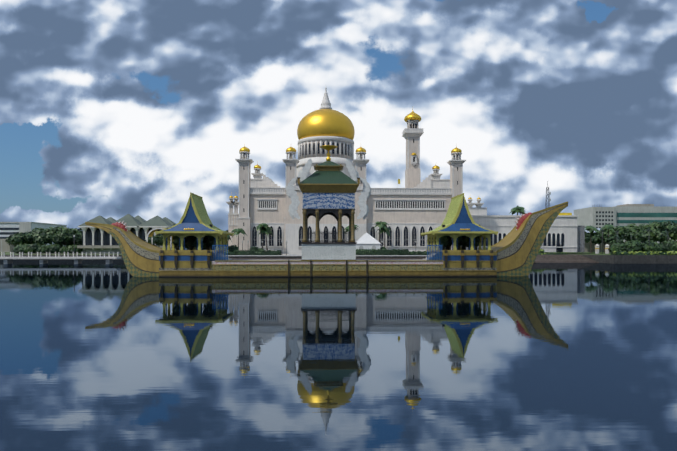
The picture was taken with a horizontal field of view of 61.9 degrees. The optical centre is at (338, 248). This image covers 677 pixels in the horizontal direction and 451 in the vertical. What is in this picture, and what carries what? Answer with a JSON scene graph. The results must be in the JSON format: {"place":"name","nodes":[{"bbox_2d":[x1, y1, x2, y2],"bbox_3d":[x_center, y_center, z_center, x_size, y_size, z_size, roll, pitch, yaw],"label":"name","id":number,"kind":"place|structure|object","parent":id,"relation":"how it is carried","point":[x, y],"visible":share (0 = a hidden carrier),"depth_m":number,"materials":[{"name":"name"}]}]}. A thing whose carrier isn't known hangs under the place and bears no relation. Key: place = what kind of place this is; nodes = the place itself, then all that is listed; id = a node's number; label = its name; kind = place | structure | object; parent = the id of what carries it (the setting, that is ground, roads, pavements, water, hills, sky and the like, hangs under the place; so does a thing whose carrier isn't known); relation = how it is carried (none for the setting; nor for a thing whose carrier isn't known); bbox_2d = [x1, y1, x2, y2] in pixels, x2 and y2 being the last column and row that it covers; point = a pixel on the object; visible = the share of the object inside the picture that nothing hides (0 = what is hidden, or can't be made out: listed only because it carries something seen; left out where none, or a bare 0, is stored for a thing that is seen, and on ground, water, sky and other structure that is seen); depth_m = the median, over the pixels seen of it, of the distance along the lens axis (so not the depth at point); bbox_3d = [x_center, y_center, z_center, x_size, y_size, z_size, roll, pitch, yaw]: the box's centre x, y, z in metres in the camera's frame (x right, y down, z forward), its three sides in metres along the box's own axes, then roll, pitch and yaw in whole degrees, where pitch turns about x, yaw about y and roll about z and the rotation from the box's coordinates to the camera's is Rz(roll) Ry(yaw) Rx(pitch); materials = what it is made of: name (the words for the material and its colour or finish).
{"place":"outdoors","nodes":[
{"label":"outdoors","id":0,"kind":"place"},
{"bbox_2d":[0,249,676,450],"bbox_3d":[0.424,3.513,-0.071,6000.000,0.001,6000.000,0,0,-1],"label":"lagoon water","id":1,"kind":"structure","parent":0,"point":[102,355],"depth_m":17.56,"materials":[{"name":"blue liquid"}]},
{"bbox_2d":[0,235,120,263],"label":"footbridge","id":2,"kind":"object","parent":1,"relation":"in","point":[44,260],"visible":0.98,"depth_m":131.64,"materials":[{"name":"concrete"}]},
{"bbox_2d":[85,202,567,276],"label":"ceremonial barge","id":3,"kind":"object","parent":1,"relation":"on","point":[514,251],"visible":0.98,"depth_m":70.39,"materials":[{"name":"gold metal"}]},
{"bbox_2d":[155,192,233,251],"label":"pavilion","id":4,"kind":"structure","parent":3,"relation":"on","point":[193,227],"depth_m":70.78,"materials":[{"name":"blue metal"}]},
{"bbox_2d":[286,145,370,259],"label":"central pavilion","id":5,"kind":"structure","parent":3,"relation":"on","point":[328,187],"depth_m":71.11,"materials":[{"name":"tile"}]},
{"bbox_2d":[421,193,497,251],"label":"pavilion","id":6,"kind":"structure","parent":3,"relation":"on","point":[460,228],"depth_m":71.63,"materials":[{"name":"blue metal"}]},
{"bbox_2d":[0,251,676,263],"bbox_3d":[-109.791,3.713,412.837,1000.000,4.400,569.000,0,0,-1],"label":"embankment wall","id":7,"kind":"structure","parent":0,"point":[600,257],"depth_m":135.49,"materials":[{"name":"concrete"}]},
{"bbox_2d":[0,222,66,251],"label":"office block","id":8,"kind":"structure","parent":7,"relation":"on","point":[7,229],"depth_m":295.64,"materials":[{"name":"concrete"}]},
{"bbox_2d":[5,226,167,252],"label":"shore trees","id":9,"kind":"object","parent":7,"relation":"on","point":[35,240],"visible":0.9,"depth_m":200.51,"materials":[{"name":"green plant"}]},
{"bbox_2d":[77,214,175,253],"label":"arcaded building","id":10,"kind":"structure","parent":7,"relation":"on","point":[96,240],"depth_m":200.03,"materials":[{"name":"beige concrete"}]},
{"bbox_2d":[68,228,227,249],"bbox_3d":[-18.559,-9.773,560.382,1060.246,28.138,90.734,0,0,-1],"label":"ridge trees","id":11,"kind":"object","parent":7,"relation":"on","point":[187,247],"depth_m":550.46,"materials":[{"name":"green plant"}]},
{"bbox_2d":[147,228,175,249],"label":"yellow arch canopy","id":12,"kind":"object","parent":7,"relation":"on","point":[150,233],"visible":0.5,"depth_m":157.00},
{"bbox_2d":[226,245,676,254],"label":"mosque garden hedges","id":13,"kind":"object","parent":7,"relation":"on","point":[234,250],"visible":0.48,"depth_m":158.71,"materials":[{"name":"green plant"}]},
{"bbox_2d":[545,181,550,208],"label":"lattice tower","id":14,"kind":"structure","parent":7,"relation":"on","point":[549,199],"depth_m":454.24,"materials":[{"name":"metal"}]},
{"bbox_2d":[582,228,650,253],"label":"canopy and gate","id":15,"kind":"object","parent":7,"relation":"on","point":[597,248],"visible":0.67,"depth_m":236.54,"materials":[{"name":"beige concrete"}]},
{"bbox_2d":[574,204,676,242],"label":"office block","id":16,"kind":"structure","parent":7,"relation":"on","point":[623,215],"depth_m":387.10,"materials":[{"name":"concrete"}]},
{"bbox_2d":[576,221,676,252],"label":"shore trees","id":17,"kind":"object","parent":7,"relation":"on","point":[662,234],"visible":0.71,"depth_m":179.55,"materials":[{"name":"green plant"}]},
{"bbox_2d":[0,0,676,248],"label":"sky","id":18,"kind":"structure","parent":0,"point":[116,109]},
{"bbox_2d":[226,252,598,262],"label":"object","id":19,"kind":"structure","parent":0,"point":[560,259],"depth_m":149.40,"materials":[{"name":"concrete"}]},
{"bbox_2d":[242,232,416,254],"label":"garden tent and lamps","id":20,"kind":"object","parent":19,"relation":"on","point":[366,240],"visible":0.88,"depth_m":160.69,"materials":[{"name":"fabric"}]},
{"bbox_2d":[226,87,584,253],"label":"mosque","id":21,"kind":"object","parent":19,"relation":"on","point":[412,210],"visible":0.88,"depth_m":170.45,"materials":[{"name":"concrete"}]},
{"bbox_2d":[227,206,614,252],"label":"palm trees","id":22,"kind":"object","parent":19,"relation":"on","point":[265,228],"visible":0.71,"depth_m":164.93,"materials":[{"name":"green plant"}]}
]}

